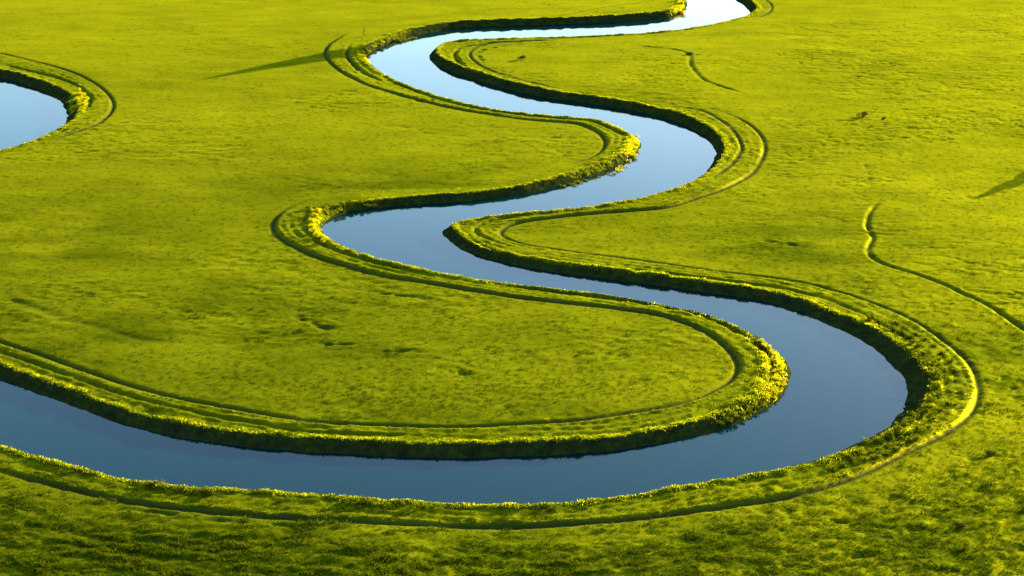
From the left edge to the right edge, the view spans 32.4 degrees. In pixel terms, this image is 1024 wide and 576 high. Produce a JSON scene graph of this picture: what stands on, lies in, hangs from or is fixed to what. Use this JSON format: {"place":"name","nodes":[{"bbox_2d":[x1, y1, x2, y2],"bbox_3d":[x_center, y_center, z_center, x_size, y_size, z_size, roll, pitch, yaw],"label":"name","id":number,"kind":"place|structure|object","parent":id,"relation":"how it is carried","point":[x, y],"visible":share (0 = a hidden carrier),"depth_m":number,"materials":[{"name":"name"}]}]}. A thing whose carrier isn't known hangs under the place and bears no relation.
{"place":"outdoors","nodes":[
{"label":"outdoors","id":0,"kind":"place"},
{"bbox_2d":[0,78,67,149],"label":"oxbow water","id":1,"kind":"structure","parent":0,"point":[28,113],"depth_m":319.59,"materials":[{"name":"blue liquid"}]},
{"bbox_2d":[0,0,907,504],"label":"river","id":2,"kind":"structure","parent":0,"point":[844,390],"depth_m":184.53,"materials":[{"name":"blue liquid"}]},
{"bbox_2d":[0,0,1023,575],"bbox_3d":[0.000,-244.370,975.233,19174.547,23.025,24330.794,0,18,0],"label":"ground","id":3,"kind":"structure","parent":0,"point":[32,30],"depth_m":232.80,"materials":[{"name":"green plant"}]},
{"bbox_2d":[143,480,152,485],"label":"bush","id":4,"kind":"object","parent":3,"relation":"on","point":[150,483],"visible":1,"depth_m":161.87,"materials":[{"name":"green plant"}]},
{"bbox_2d":[153,479,167,488],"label":"bush","id":5,"kind":"object","parent":3,"relation":"on","point":[161,485],"visible":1,"depth_m":161.52,"materials":[{"name":"green plant"}]},
{"bbox_2d":[171,485,187,491],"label":"bush","id":6,"kind":"object","parent":3,"relation":"on","point":[180,489],"visible":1,"depth_m":161.22,"materials":[{"name":"green plant"}]},
{"bbox_2d":[187,487,202,492],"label":"bush","id":7,"kind":"object","parent":3,"relation":"on","point":[193,489],"visible":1,"depth_m":160.80,"materials":[{"name":"green plant"}]},
{"bbox_2d":[203,487,214,494],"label":"bush","id":8,"kind":"object","parent":3,"relation":"on","point":[208,491],"visible":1,"depth_m":160.06,"materials":[{"name":"green plant"}]},
{"bbox_2d":[311,208,321,211],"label":"yellow bush","id":9,"kind":"object","parent":3,"relation":"on","point":[318,210],"visible":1,"depth_m":251.17,"materials":[{"name":"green plant"}]},
{"bbox_2d":[345,495,358,505],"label":"bush","id":10,"kind":"object","parent":3,"relation":"on","point":[355,500],"visible":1,"depth_m":158.81,"materials":[{"name":"green plant"}]},
{"bbox_2d":[358,496,371,502],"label":"bush","id":11,"kind":"object","parent":3,"relation":"on","point":[364,499],"visible":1,"depth_m":158.47,"materials":[{"name":"green plant"}]},
{"bbox_2d":[378,500,390,505],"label":"bush","id":12,"kind":"object","parent":3,"relation":"on","point":[379,503],"visible":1,"depth_m":158.08,"materials":[{"name":"green plant"}]},
{"bbox_2d":[394,499,404,504],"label":"bush","id":13,"kind":"object","parent":3,"relation":"on","point":[398,501],"visible":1,"depth_m":158.23,"materials":[{"name":"green plant"}]},
{"bbox_2d":[409,500,424,510],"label":"bush","id":14,"kind":"object","parent":3,"relation":"on","point":[413,503],"visible":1,"depth_m":157.53,"materials":[{"name":"green plant"}]},
{"bbox_2d":[426,502,441,508],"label":"bush","id":15,"kind":"object","parent":3,"relation":"on","point":[430,505],"visible":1,"depth_m":157.22,"materials":[{"name":"green plant"}]},
{"bbox_2d":[0,0,974,536],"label":"bank grass","id":16,"kind":"structure","parent":3,"relation":"on","point":[762,386],"depth_m":205.59,"materials":[{"name":"green plant"}]},
{"bbox_2d":[0,359,1023,575],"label":"grass","id":17,"kind":"structure","parent":3,"relation":"on","point":[255,551],"depth_m":149.27,"materials":[{"name":"green plant"}]},
{"bbox_2d":[826,463,835,470],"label":"tussock","id":18,"kind":"object","parent":3,"relation":"on","point":[832,467],"visible":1,"depth_m":165.78,"materials":[{"name":"green plant"}]},
{"bbox_2d":[837,461,847,466],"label":"tussock","id":19,"kind":"object","parent":3,"relation":"on","point":[843,464],"visible":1,"depth_m":166.40,"materials":[{"name":"green plant"}]},
{"bbox_2d":[843,452,857,458],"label":"tussock","id":20,"kind":"object","parent":3,"relation":"on","point":[851,454],"visible":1,"depth_m":168.24,"materials":[{"name":"green plant"}]},
{"bbox_2d":[854,448,865,454],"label":"tussock","id":21,"kind":"object","parent":3,"relation":"on","point":[857,450],"visible":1,"depth_m":169.16,"materials":[{"name":"green plant"}]},
{"bbox_2d":[856,111,867,116],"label":"dark bush","id":22,"kind":"object","parent":3,"relation":"on","point":[862,114],"visible":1,"depth_m":311.48,"materials":[{"name":"green plant"}]},
{"bbox_2d":[858,455,866,460],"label":"tussock","id":23,"kind":"object","parent":3,"relation":"on","point":[863,457],"visible":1,"depth_m":167.78,"materials":[{"name":"green plant"}]},
{"bbox_2d":[863,436,873,443],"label":"tussock","id":24,"kind":"object","parent":3,"relation":"on","point":[866,440],"visible":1,"depth_m":171.46,"materials":[{"name":"green plant"}]},
{"bbox_2d":[866,313,875,319],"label":"bush","id":25,"kind":"object","parent":3,"relation":"on","point":[872,315],"visible":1,"depth_m":207.46,"materials":[{"name":"green plant"}]},
{"bbox_2d":[869,454,882,458],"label":"tussock","id":26,"kind":"object","parent":3,"relation":"on","point":[874,455],"visible":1,"depth_m":168.34,"materials":[{"name":"green plant"}]},
{"bbox_2d":[873,435,882,440],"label":"tussock","id":27,"kind":"object","parent":3,"relation":"on","point":[876,439],"visible":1,"depth_m":171.80,"materials":[{"name":"green plant"}]},
{"bbox_2d":[883,442,892,447],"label":"tussock","id":28,"kind":"object","parent":3,"relation":"on","point":[887,445],"visible":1,"depth_m":170.87,"materials":[{"name":"green plant"}]},
{"bbox_2d":[887,325,898,332],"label":"bush","id":29,"kind":"object","parent":3,"relation":"on","point":[894,328],"visible":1,"depth_m":203.44,"materials":[{"name":"green plant"}]},
{"bbox_2d":[892,445,901,450],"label":"tussock","id":30,"kind":"object","parent":3,"relation":"on","point":[896,448],"visible":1,"depth_m":170.16,"materials":[{"name":"green plant"}]},
{"bbox_2d":[893,441,904,445],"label":"tussock","id":31,"kind":"object","parent":3,"relation":"on","point":[899,443],"visible":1,"depth_m":171.04,"materials":[{"name":"green plant"}]},
{"bbox_2d":[894,418,908,426],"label":"bush","id":32,"kind":"object","parent":3,"relation":"on","point":[904,423],"visible":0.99,"depth_m":175.66,"materials":[{"name":"green plant"}]},
{"bbox_2d":[899,435,914,441],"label":"tussock","id":33,"kind":"object","parent":3,"relation":"on","point":[910,438],"visible":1,"depth_m":172.25,"materials":[{"name":"green plant"}]},
{"bbox_2d":[902,429,912,435],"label":"tussock","id":34,"kind":"object","parent":3,"relation":"on","point":[907,432],"visible":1,"depth_m":173.54,"materials":[{"name":"green plant"}]},
{"bbox_2d":[903,416,915,422],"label":"bush","id":35,"kind":"object","parent":3,"relation":"on","point":[909,418],"visible":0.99,"depth_m":176.72,"materials":[{"name":"green plant"}]},
{"bbox_2d":[910,411,919,419],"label":"bush","id":36,"kind":"object","parent":3,"relation":"on","point":[914,414],"visible":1,"depth_m":177.83,"materials":[{"name":"green plant"}]},
{"bbox_2d":[913,342,924,347],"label":"bush","id":37,"kind":"object","parent":3,"relation":"on","point":[917,345],"visible":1,"depth_m":197.61,"materials":[{"name":"green plant"}]},
{"bbox_2d":[912,425,927,430],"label":"tussock","id":38,"kind":"object","parent":3,"relation":"on","point":[918,428],"visible":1,"depth_m":174.47,"materials":[{"name":"green plant"}]},
{"bbox_2d":[916,408,930,414],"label":"bush","id":39,"kind":"object","parent":3,"relation":"on","point":[923,411],"visible":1,"depth_m":178.68,"materials":[{"name":"green plant"}]},
{"bbox_2d":[919,349,932,354],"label":"bush","id":40,"kind":"object","parent":3,"relation":"on","point":[924,351],"visible":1,"depth_m":195.33,"materials":[{"name":"green plant"}]},
{"bbox_2d":[921,403,933,408],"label":"bush","id":41,"kind":"object","parent":3,"relation":"on","point":[929,406],"visible":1,"depth_m":179.60,"materials":[{"name":"green plant"}]},
{"bbox_2d":[924,357,938,365],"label":"bush","id":42,"kind":"object","parent":3,"relation":"on","point":[933,362],"visible":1,"depth_m":192.86,"materials":[{"name":"green plant"}]},
{"bbox_2d":[927,395,936,401],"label":"bush","id":43,"kind":"object","parent":3,"relation":"on","point":[931,398],"visible":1,"depth_m":182.13,"materials":[{"name":"green plant"}]},
{"bbox_2d":[928,366,940,373],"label":"bush","id":44,"kind":"object","parent":3,"relation":"on","point":[932,370],"visible":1,"depth_m":189.64,"materials":[{"name":"green plant"}]},
{"bbox_2d":[935,391,942,397],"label":"bush","id":45,"kind":"object","parent":3,"relation":"on","point":[938,393],"visible":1,"depth_m":183.53,"materials":[{"name":"green plant"}]},
{"bbox_2d":[935,373,943,380],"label":"bush","id":46,"kind":"object","parent":3,"relation":"on","point":[938,376],"visible":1,"depth_m":188.10,"materials":[{"name":"green plant"}]},
{"bbox_2d":[951,520,966,526],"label":"dark bush","id":47,"kind":"object","parent":3,"relation":"on","point":[955,523],"visible":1,"depth_m":154.55,"materials":[{"name":"green plant"}]},
{"bbox_2d":[983,450,995,454],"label":"dark bush","id":48,"kind":"object","parent":3,"relation":"on","point":[989,452],"visible":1,"depth_m":170.00,"materials":[{"name":"green plant"}]}
]}

